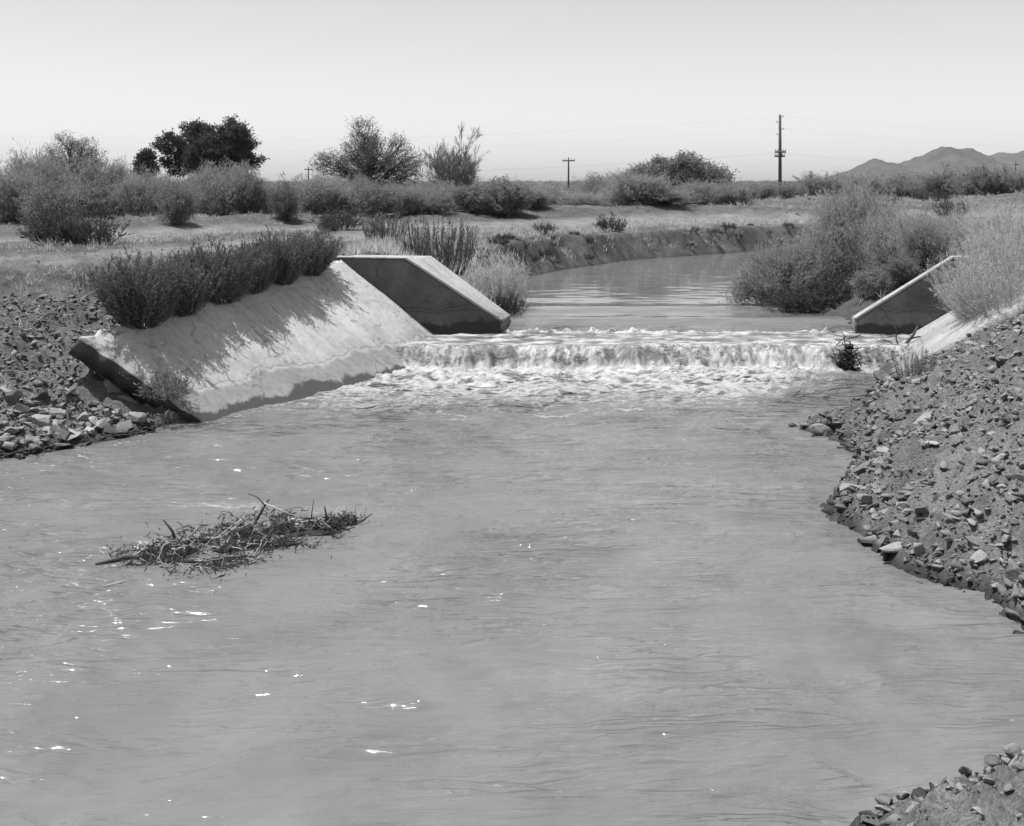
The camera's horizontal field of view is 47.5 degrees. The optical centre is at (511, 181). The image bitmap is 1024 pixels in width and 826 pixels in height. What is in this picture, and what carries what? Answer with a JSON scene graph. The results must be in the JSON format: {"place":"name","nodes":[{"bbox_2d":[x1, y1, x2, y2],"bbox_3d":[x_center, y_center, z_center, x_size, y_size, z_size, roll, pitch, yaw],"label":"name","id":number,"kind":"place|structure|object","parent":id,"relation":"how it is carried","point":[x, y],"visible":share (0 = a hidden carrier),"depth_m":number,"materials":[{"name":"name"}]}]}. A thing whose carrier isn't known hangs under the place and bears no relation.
{"place":"outdoors","nodes":[
{"label":"outdoors","id":0,"kind":"place"},
{"bbox_2d":[0,210,1022,266],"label":"dirt road","id":1,"kind":"structure","parent":0,"point":[64,259],"depth_m":33.12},
{"bbox_2d":[0,250,1023,825],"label":"canal water","id":2,"kind":"structure","parent":0,"point":[598,558],"depth_m":8.17,"materials":[{"name":"liquid"}]},
{"bbox_2d":[95,493,381,585],"bbox_3d":[-2.233,2.924,9.552,2.221,0.372,2.130,0,0,0],"label":"drift heap","id":3,"kind":"object","parent":2,"relation":"on","point":[251,537],"visible":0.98,"depth_m":9.57,"materials":[{"name":"grey wood"}]},
{"bbox_2d":[809,423,833,435],"bbox_3d":[3.652,2.933,13.747,0.299,0.103,0.193,5,29,-32],"label":"rock","id":4,"kind":"object","parent":2,"relation":"in","point":[817,429],"visible":1,"depth_m":13.71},
{"bbox_2d":[830,332,861,370],"bbox_3d":[5.285,2.782,18.373,0.495,0.784,0.453,0,0,28],"label":"snag","id":5,"kind":"object","parent":2,"relation":"in","point":[846,355],"visible":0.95,"depth_m":18.31,"materials":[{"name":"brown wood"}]},
{"bbox_2d":[1004,607,1021,621],"bbox_3d":[3.428,2.988,7.962,0.116,0.102,0.130,0,0,23],"label":"rock","id":6,"kind":"object","parent":2,"relation":"in","point":[1013,615],"visible":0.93,"depth_m":7.94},
{"bbox_2d":[0,181,1023,825],"bbox_3d":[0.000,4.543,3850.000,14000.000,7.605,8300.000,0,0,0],"label":"ground","id":7,"kind":"structure","parent":0,"point":[578,247],"depth_m":14.19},
{"bbox_2d":[5,389,22,401],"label":"rock","id":8,"kind":"object","parent":7,"relation":"on","point":[14,395],"visible":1,"depth_m":13.52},
{"bbox_2d":[0,155,47,221],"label":"scrub bush","id":9,"kind":"object","parent":7,"relation":"on","point":[12,184],"visible":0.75,"depth_m":30.70,"materials":[{"name":"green plant"}]},
{"bbox_2d":[0,136,78,219],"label":"scrub bush","id":10,"kind":"object","parent":7,"relation":"on","point":[43,167],"visible":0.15,"depth_m":33.80,"materials":[{"name":"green plant"}]},
{"bbox_2d":[40,425,52,435],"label":"rock","id":11,"kind":"object","parent":7,"relation":"on","point":[48,428],"visible":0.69,"depth_m":13.26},
{"bbox_2d":[29,414,51,425],"bbox_3d":[-5.403,2.756,13.369,0.253,0.137,0.217,12,13,44],"label":"rock","id":12,"kind":"object","parent":11,"relation":"on","point":[42,420],"visible":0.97,"depth_m":13.31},
{"bbox_2d":[12,166,86,234],"bbox_3d":[-11.726,0.513,29.533,1.854,1.858,1.868,0,0,-1],"label":"scrub bush","id":13,"kind":"object","parent":7,"relation":"on","point":[64,199],"visible":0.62,"depth_m":29.23,"materials":[{"name":"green plant"}]},
{"bbox_2d":[43,407,65,416],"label":"rock","id":14,"kind":"object","parent":7,"relation":"on","point":[54,411],"visible":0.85,"depth_m":13.58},
{"bbox_2d":[15,197,99,245],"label":"shrub","id":15,"kind":"object","parent":7,"relation":"on","point":[45,224],"visible":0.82,"depth_m":23.90,"materials":[{"name":"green plant"}]},
{"bbox_2d":[31,130,130,181],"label":"open tree","id":16,"kind":"object","parent":7,"relation":"on","point":[79,155],"visible":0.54,"depth_m":57.96,"materials":[{"name":"grey plant"}]},
{"bbox_2d":[0,422,163,460],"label":"stick litter","id":17,"kind":"object","parent":7,"relation":"on","point":[133,431],"visible":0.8,"depth_m":13.28,"materials":[{"name":"plant"}]},
{"bbox_2d":[59,174,115,217],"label":"scrub bush","id":18,"kind":"object","parent":7,"relation":"on","point":[97,198],"visible":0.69,"depth_m":32.84,"materials":[{"name":"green plant"}]},
{"bbox_2d":[71,262,110,292],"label":"weed clump","id":19,"kind":"object","parent":7,"relation":"on","point":[80,278],"visible":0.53,"depth_m":16.90,"materials":[{"name":"grey plant"}]},
{"bbox_2d":[54,202,134,244],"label":"shrub","id":20,"kind":"object","parent":7,"relation":"on","point":[101,232],"visible":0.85,"depth_m":23.96,"materials":[{"name":"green plant"}]},
{"bbox_2d":[67,152,145,216],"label":"scrub bush","id":21,"kind":"object","parent":7,"relation":"on","point":[100,175],"visible":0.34,"depth_m":36.77,"materials":[{"name":"grey plant"}]},
{"bbox_2d":[104,379,121,392],"bbox_3d":[-4.969,2.574,14.452,0.231,0.241,0.196,0,0,21],"label":"rock","id":22,"kind":"object","parent":7,"relation":"on","point":[110,386],"visible":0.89,"depth_m":14.42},
{"bbox_2d":[107,165,165,215],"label":"scrub bush","id":23,"kind":"object","parent":7,"relation":"on","point":[137,195],"visible":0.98,"depth_m":34.76,"materials":[{"name":"grey plant"}]},
{"bbox_2d":[126,412,146,422],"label":"rock","id":24,"kind":"object","parent":7,"relation":"on","point":[141,417],"visible":0.94,"depth_m":13.95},
{"bbox_2d":[130,147,160,177],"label":"round tree","id":25,"kind":"object","parent":7,"relation":"on","point":[147,156],"visible":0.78,"depth_m":81.65,"materials":[{"name":"black plant"}]},
{"bbox_2d":[142,165,194,214],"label":"scrub bush","id":26,"kind":"object","parent":7,"relation":"on","point":[165,181],"visible":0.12,"depth_m":37.63,"materials":[{"name":"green plant"}]},
{"bbox_2d":[152,171,205,225],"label":"scrub bush","id":27,"kind":"object","parent":7,"relation":"on","point":[178,203],"visible":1,"depth_m":33.29,"materials":[{"name":"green plant"}]},
{"bbox_2d":[148,113,269,177],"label":"broad tree","id":28,"kind":"object","parent":7,"relation":"on","point":[201,140],"visible":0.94,"depth_m":84.13,"materials":[{"name":"black plant"}]},
{"bbox_2d":[182,156,260,216],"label":"scrub bush","id":29,"kind":"object","parent":7,"relation":"on","point":[216,199],"visible":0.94,"depth_m":37.56,"materials":[{"name":"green plant"}]},
{"bbox_2d":[69,260,432,422],"bbox_3d":[-3.011,2.722,17.344,2.893,2.800,7.772,0,0,33],"label":"canal lining","id":30,"kind":"object","parent":7,"relation":"on","point":[337,325],"visible":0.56,"depth_m":16.45,"materials":[{"name":"concrete"}]},
{"bbox_2d":[85,244,199,329],"bbox_3d":[-4.853,1.367,15.161,1.062,1.096,1.898,0,0,23],"label":"willow leaf shrub","id":31,"kind":"object","parent":30,"relation":"on","point":[126,293],"visible":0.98,"depth_m":14.86,"materials":[{"name":"grey plant"}]},
{"bbox_2d":[134,367,196,401],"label":"weed clump","id":32,"kind":"object","parent":30,"relation":"on","point":[172,384],"visible":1,"depth_m":14.32,"materials":[{"name":"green plant"}]},
{"bbox_2d":[140,250,229,316],"bbox_3d":[-4.511,1.393,15.957,0.975,0.891,1.544,0,0,12],"label":"willow leaf shrub","id":33,"kind":"object","parent":30,"relation":"on","point":[196,290],"visible":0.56,"depth_m":15.76,"materials":[{"name":"grey plant"}]},
{"bbox_2d":[168,232,271,304],"bbox_3d":[-4.218,1.246,16.684,0.966,1.022,1.772,0,0,37],"label":"willow leaf shrub","id":34,"kind":"object","parent":30,"relation":"on","point":[239,278],"visible":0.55,"depth_m":16.57,"materials":[{"name":"grey plant"}]},
{"bbox_2d":[220,235,286,293],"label":"willow leaf shrub","id":35,"kind":"object","parent":30,"relation":"on","point":[268,274],"visible":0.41,"depth_m":17.35,"materials":[{"name":"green plant"}]},
{"bbox_2d":[243,224,314,285],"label":"willow leaf shrub","id":36,"kind":"object","parent":30,"relation":"on","point":[294,266],"visible":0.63,"depth_m":17.91,"materials":[{"name":"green plant"}]},
{"bbox_2d":[272,226,348,276],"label":"willow leaf shrub","id":37,"kind":"object","parent":30,"relation":"on","point":[322,257],"visible":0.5,"depth_m":18.76,"materials":[{"name":"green plant"}]},
{"bbox_2d":[231,165,272,213],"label":"scrub bush","id":38,"kind":"object","parent":7,"relation":"on","point":[256,200],"visible":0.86,"depth_m":37.70,"materials":[{"name":"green plant"}]},
{"bbox_2d":[259,174,283,213],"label":"scrub bush","id":39,"kind":"object","parent":7,"relation":"on","point":[266,209],"visible":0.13,"depth_m":40.67,"materials":[{"name":"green plant"}]},
{"bbox_2d":[264,172,305,221],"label":"scrub bush","id":40,"kind":"object","parent":7,"relation":"on","point":[285,200],"visible":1,"depth_m":36.78,"materials":[{"name":"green plant"}]},
{"bbox_2d":[290,168,359,214],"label":"scrub bush","id":41,"kind":"object","parent":7,"relation":"on","point":[315,191],"visible":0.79,"depth_m":39.49,"materials":[{"name":"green plant"}]},
{"bbox_2d":[314,217,342,231],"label":"shrub","id":42,"kind":"object","parent":7,"relation":"on","point":[335,226],"visible":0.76,"depth_m":31.43,"materials":[{"name":"grey plant"}]},
{"bbox_2d":[316,187,353,213],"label":"scrub bush","id":43,"kind":"object","parent":7,"relation":"on","point":[347,197],"visible":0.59,"depth_m":39.61,"materials":[{"name":"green plant"}]},
{"bbox_2d":[311,200,366,230],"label":"shrub","id":44,"kind":"object","parent":7,"relation":"on","point":[347,219],"visible":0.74,"depth_m":32.37,"materials":[{"name":"grey plant"}]},
{"bbox_2d":[331,169,374,212],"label":"scrub bush","id":45,"kind":"object","parent":7,"relation":"on","point":[361,181],"visible":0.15,"depth_m":53.31,"materials":[{"name":"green plant"}]},
{"bbox_2d":[305,115,427,186],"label":"mesquite tree","id":46,"kind":"object","parent":7,"relation":"on","point":[367,154],"visible":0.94,"depth_m":59.73,"materials":[{"name":"grey plant"}]},
{"bbox_2d":[346,173,407,216],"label":"scrub bush","id":47,"kind":"object","parent":7,"relation":"on","point":[377,200],"visible":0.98,"depth_m":39.65,"materials":[{"name":"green plant"}]},
{"bbox_2d":[359,211,408,240],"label":"reedy shrub","id":48,"kind":"object","parent":7,"relation":"on","point":[375,229],"visible":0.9,"depth_m":24.84,"materials":[{"name":"grey plant"}]},
{"bbox_2d":[367,178,411,213],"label":"scrub bush","id":49,"kind":"object","parent":7,"relation":"on","point":[390,185],"visible":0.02,"depth_m":51.90,"materials":[{"name":"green plant"}]},
{"bbox_2d":[389,184,434,214],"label":"scrub bush","id":50,"kind":"object","parent":7,"relation":"on","point":[410,200],"visible":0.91,"depth_m":40.63,"materials":[{"name":"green plant"}]},
{"bbox_2d":[334,255,509,334],"bbox_3d":[-1.595,2.296,20.338,3.128,2.032,1.124,0,0,0],"label":"headwall","id":51,"kind":"object","parent":7,"relation":"on","point":[432,294],"visible":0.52,"depth_m":19.78,"materials":[{"name":"concrete"}]},
{"bbox_2d":[400,177,447,213],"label":"scrub bush","id":52,"kind":"object","parent":7,"relation":"on","point":[422,185],"visible":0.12,"depth_m":50.09,"materials":[{"name":"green plant"}]},
{"bbox_2d":[415,189,455,214],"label":"scrub bush","id":53,"kind":"object","parent":7,"relation":"on","point":[441,205],"visible":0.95,"depth_m":40.74,"materials":[{"name":"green plant"}]},
{"bbox_2d":[395,208,478,275],"bbox_3d":[-1.494,1.159,23.202,1.632,1.449,1.452,0,0,7],"label":"reedy shrub","id":54,"kind":"object","parent":7,"relation":"on","point":[448,254],"visible":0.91,"depth_m":23.09,"materials":[{"name":"grey plant"}]},
{"bbox_2d":[426,179,465,211],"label":"scrub bush","id":55,"kind":"object","parent":7,"relation":"on","point":[442,188],"visible":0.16,"depth_m":48.66,"materials":[{"name":"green plant"}]},
{"bbox_2d":[421,122,491,188],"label":"leafless tree","id":56,"kind":"object","parent":7,"relation":"on","point":[444,170],"visible":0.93,"depth_m":51.75,"materials":[{"name":"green plant"}]},
{"bbox_2d":[444,175,505,212],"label":"scrub bush","id":57,"kind":"object","parent":7,"relation":"on","point":[465,198],"visible":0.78,"depth_m":41.70,"materials":[{"name":"grey plant"}]},
{"bbox_2d":[463,247,534,310],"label":"dry shrub","id":58,"kind":"object","parent":7,"relation":"on","point":[502,288],"visible":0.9,"depth_m":22.43,"materials":[{"name":"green plant"}]},
{"bbox_2d":[472,174,536,216],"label":"scrub bush","id":59,"kind":"object","parent":7,"relation":"on","point":[515,198],"visible":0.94,"depth_m":41.50,"materials":[{"name":"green plant"}]},
{"bbox_2d":[492,292,528,314],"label":"dry shrub","id":60,"kind":"object","parent":7,"relation":"on","point":[507,305],"visible":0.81,"depth_m":22.00,"materials":[{"name":"grey plant"}]},
{"bbox_2d":[0,190,1023,325],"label":"dry grass","id":61,"kind":"structure","parent":7,"relation":"on","point":[386,245],"depth_m":31.48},
{"bbox_2d":[0,197,1023,825],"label":"rubble","id":62,"kind":"object","parent":7,"relation":"on","point":[1014,751],"visible":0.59,"depth_m":11.13,"materials":[{"name":"stone"}]},
{"bbox_2d":[970,549,987,563],"bbox_3d":[3.494,2.829,8.690,0.136,0.114,0.154,0,0,-28],"label":"rock","id":63,"kind":"object","parent":62,"relation":"on","point":[978,556],"visible":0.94,"depth_m":8.66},
{"bbox_2d":[1,187,1023,439],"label":"ground weeds","id":64,"kind":"object","parent":7,"relation":"on","point":[783,203],"visible":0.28,"depth_m":43.26,"materials":[{"name":"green plant"}]},
{"bbox_2d":[136,177,932,195],"bbox_3d":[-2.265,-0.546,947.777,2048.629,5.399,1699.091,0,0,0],"label":"desert scrub","id":65,"kind":"object","parent":7,"relation":"on","point":[571,183],"visible":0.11,"depth_m":319.64,"materials":[{"name":"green plant"}]},
{"bbox_2d":[520,183,556,208],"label":"scrub bush","id":66,"kind":"object","parent":7,"relation":"on","point":[542,197],"visible":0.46,"depth_m":43.59,"materials":[{"name":"grey plant"}]},
{"bbox_2d":[531,219,558,233],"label":"shrub","id":67,"kind":"object","parent":7,"relation":"on","point":[541,227],"visible":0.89,"depth_m":35.41,"materials":[{"name":"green plant"}]},
{"bbox_2d":[553,189,610,205],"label":"scrub bush","id":68,"kind":"object","parent":7,"relation":"on","point":[585,198],"visible":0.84,"depth_m":45.64,"materials":[{"name":"grey plant"}]},
{"bbox_2d":[571,168,624,204],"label":"scrub bush","id":69,"kind":"object","parent":7,"relation":"on","point":[590,182],"visible":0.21,"depth_m":55.71,"materials":[{"name":"grey plant"}]},
{"bbox_2d":[594,210,629,232],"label":"shrub","id":70,"kind":"object","parent":7,"relation":"on","point":[605,226],"visible":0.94,"depth_m":37.98,"materials":[{"name":"grey plant"}]},
{"bbox_2d":[593,182,630,205],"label":"scrub bush","id":71,"kind":"object","parent":7,"relation":"on","point":[606,195],"visible":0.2,"depth_m":52.67,"materials":[{"name":"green plant"}]},
{"bbox_2d":[594,167,679,204],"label":"scrub bush","id":72,"kind":"object","parent":7,"relation":"on","point":[626,187],"visible":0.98,"depth_m":46.30,"materials":[{"name":"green plant"}]},
{"bbox_2d":[635,188,698,204],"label":"scrub bush","id":73,"kind":"object","parent":7,"relation":"on","point":[665,197],"visible":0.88,"depth_m":46.34,"materials":[{"name":"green plant"}]},
{"bbox_2d":[626,149,739,190],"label":"wide tree","id":74,"kind":"object","parent":7,"relation":"on","point":[684,167],"visible":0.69,"depth_m":77.45,"materials":[{"name":"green plant"}]},
{"bbox_2d":[667,175,727,204],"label":"scrub bush","id":75,"kind":"object","parent":7,"relation":"on","point":[705,193],"visible":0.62,"depth_m":49.25,"materials":[{"name":"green plant"}]},
{"bbox_2d":[709,176,759,205],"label":"scrub bush","id":76,"kind":"object","parent":7,"relation":"on","point":[732,191],"visible":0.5,"depth_m":50.98,"materials":[{"name":"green plant"}]},
{"bbox_2d":[734,180,784,199],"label":"scrub bush","id":77,"kind":"object","parent":7,"relation":"on","point":[766,190],"visible":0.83,"depth_m":83.28,"materials":[{"name":"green plant"}]},
{"bbox_2d":[775,115,785,185],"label":"utility pole","id":78,"kind":"object","parent":7,"relation":"on","point":[779,152],"visible":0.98,"depth_m":149.84,"materials":[{"name":"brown wood"}]},
{"bbox_2d":[717,232,849,305],"bbox_3d":[5.455,1.817,23.562,2.744,1.606,1.928,0,0,0],"label":"feathery shrub","id":79,"kind":"object","parent":7,"relation":"on","point":[775,272],"visible":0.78,"depth_m":23.35,"materials":[{"name":"grey plant"}]},
{"bbox_2d":[774,182,810,199],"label":"scrub bush","id":80,"kind":"object","parent":7,"relation":"on","point":[785,191],"visible":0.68,"depth_m":71.69,"materials":[{"name":"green plant"}]},
{"bbox_2d":[759,272,874,314],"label":"feathery shrub","id":81,"kind":"object","parent":7,"relation":"on","point":[815,301],"visible":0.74,"depth_m":22.30,"materials":[{"name":"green plant"}]},
{"bbox_2d":[791,169,848,195],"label":"scrub bush","id":82,"kind":"object","parent":7,"relation":"on","point":[810,183],"visible":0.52,"depth_m":83.09,"materials":[{"name":"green plant"}]},
{"bbox_2d":[789,173,907,283],"bbox_3d":[7.134,1.101,24.134,3.083,2.632,2.280,0,0,-17],"label":"feathery shrub","id":83,"kind":"object","parent":7,"relation":"on","point":[834,217],"visible":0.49,"depth_m":23.84,"materials":[{"name":"grey plant"}]},
{"bbox_2d":[822,167,893,196],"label":"scrub bush","id":84,"kind":"object","parent":7,"relation":"on","point":[879,183],"visible":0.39,"depth_m":87.01,"materials":[{"name":"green plant"}]},
{"bbox_2d":[846,259,900,298],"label":"scrub bush","id":85,"kind":"object","parent":7,"relation":"on","point":[872,283],"visible":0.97,"depth_m":21.38,"materials":[{"name":"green plant"}]},
{"bbox_2d":[872,535,888,552],"bbox_3d":[2.980,2.969,9.431,0.158,0.218,0.124,-2,46,-36],"label":"rock","id":86,"kind":"object","parent":7,"relation":"on","point":[878,543],"visible":0.66,"depth_m":9.40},
{"bbox_2d":[879,539,910,552],"bbox_3d":[3.092,2.925,9.298,0.405,0.143,0.235,-6,7,-17],"label":"rock","id":87,"kind":"object","parent":7,"relation":"on","point":[895,547],"visible":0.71,"depth_m":9.19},
{"bbox_2d":[837,194,953,272],"bbox_3d":[7.708,1.155,22.994,2.587,1.862,1.744,0,0,0],"label":"feathery shrub","id":88,"kind":"object","parent":7,"relation":"on","point":[879,234],"visible":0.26,"depth_m":22.92,"materials":[{"name":"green plant"}]},
{"bbox_2d":[879,250,921,283],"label":"scrub bush","id":89,"kind":"object","parent":7,"relation":"on","point":[905,269],"visible":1,"depth_m":21.26,"materials":[{"name":"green plant"}]},
{"bbox_2d":[873,169,932,198],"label":"scrub bush","id":90,"kind":"object","parent":7,"relation":"on","point":[904,183],"visible":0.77,"depth_m":90.85,"materials":[{"name":"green plant"}]},
{"bbox_2d":[890,342,936,379],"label":"weed clump","id":91,"kind":"object","parent":7,"relation":"on","point":[918,369],"visible":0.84,"depth_m":15.54,"materials":[{"name":"grey plant"}]},
{"bbox_2d":[884,201,960,266],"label":"feathery shrub","id":92,"kind":"object","parent":7,"relation":"on","point":[924,232],"visible":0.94,"depth_m":21.67,"materials":[{"name":"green plant"}]},
{"bbox_2d":[852,256,1005,334],"bbox_3d":[7.586,2.296,20.088,3.503,2.032,0.624,0,0,0],"label":"headwall","id":93,"kind":"object","parent":7,"relation":"on","point":[910,306],"visible":0.38,"depth_m":19.78,"materials":[{"name":"concrete"}]},
{"bbox_2d":[912,162,963,197],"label":"scrub bush","id":94,"kind":"object","parent":7,"relation":"on","point":[936,182],"visible":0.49,"depth_m":83.75,"materials":[{"name":"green plant"}]},
{"bbox_2d":[879,285,1023,373],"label":"canal lining","id":95,"kind":"object","parent":7,"relation":"on","point":[948,331],"visible":0.23,"depth_m":17.78,"materials":[{"name":"concrete"}]},
{"bbox_2d":[920,228,1023,323],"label":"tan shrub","id":96,"kind":"object","parent":95,"relation":"on","point":[982,302],"visible":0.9,"depth_m":17.73,"materials":[{"name":"grey plant"}]},
{"bbox_2d":[933,265,1022,320],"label":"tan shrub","id":97,"kind":"object","parent":95,"relation":"on","point":[960,304],"visible":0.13,"depth_m":18.23,"materials":[{"name":"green plant"}]},
{"bbox_2d":[943,204,1023,287],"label":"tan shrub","id":98,"kind":"object","parent":95,"relation":"on","point":[981,249],"visible":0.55,"depth_m":18.80,"materials":[{"name":"grey plant"}]},
{"bbox_2d":[933,195,971,217],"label":"shrub","id":99,"kind":"object","parent":7,"relation":"on","point":[950,207],"visible":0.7,"depth_m":48.78,"materials":[{"name":"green plant"}]},
{"bbox_2d":[937,198,1021,253],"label":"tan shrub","id":100,"kind":"object","parent":7,"relation":"on","point":[956,229],"visible":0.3,"depth_m":21.59,"materials":[{"name":"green plant"}]},
{"bbox_2d":[948,162,1014,196],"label":"scrub bush","id":101,"kind":"object","parent":7,"relation":"on","point":[971,183],"visible":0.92,"depth_m":79.19,"materials":[{"name":"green plant"}]},
{"bbox_2d":[957,192,1023,254],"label":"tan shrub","id":102,"kind":"object","parent":7,"relation":"on","point":[996,214],"visible":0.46,"depth_m":20.49,"materials":[{"name":"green plant"}]},
{"bbox_2d":[980,162,1023,194],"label":"scrub bush","id":103,"kind":"object","parent":7,"relation":"on","point":[1017,183],"visible":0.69,"depth_m":78.97,"materials":[{"name":"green plant"}]},
{"bbox_2d":[1006,567,1021,581],"bbox_3d":[3.630,2.846,8.339,0.129,0.172,0.131,0,0,-40],"label":"rock","id":104,"kind":"object","parent":7,"relation":"on","point":[1013,573],"visible":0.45,"depth_m":8.31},
{"bbox_2d":[0,0,1023,180],"label":"sky","id":105,"kind":"structure","parent":0,"point":[120,73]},
{"bbox_2d":[830,146,1022,179],"bbox_3d":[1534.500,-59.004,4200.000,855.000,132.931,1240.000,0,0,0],"label":"mountain","id":106,"kind":"structure","parent":0,"point":[953,158],"depth_m":4090.96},
{"bbox_2d":[990,150,1023,169],"bbox_3d":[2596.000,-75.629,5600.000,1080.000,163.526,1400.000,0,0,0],"label":"mountain ridge","id":107,"kind":"structure","parent":0,"point":[1008,158],"depth_m":5489.43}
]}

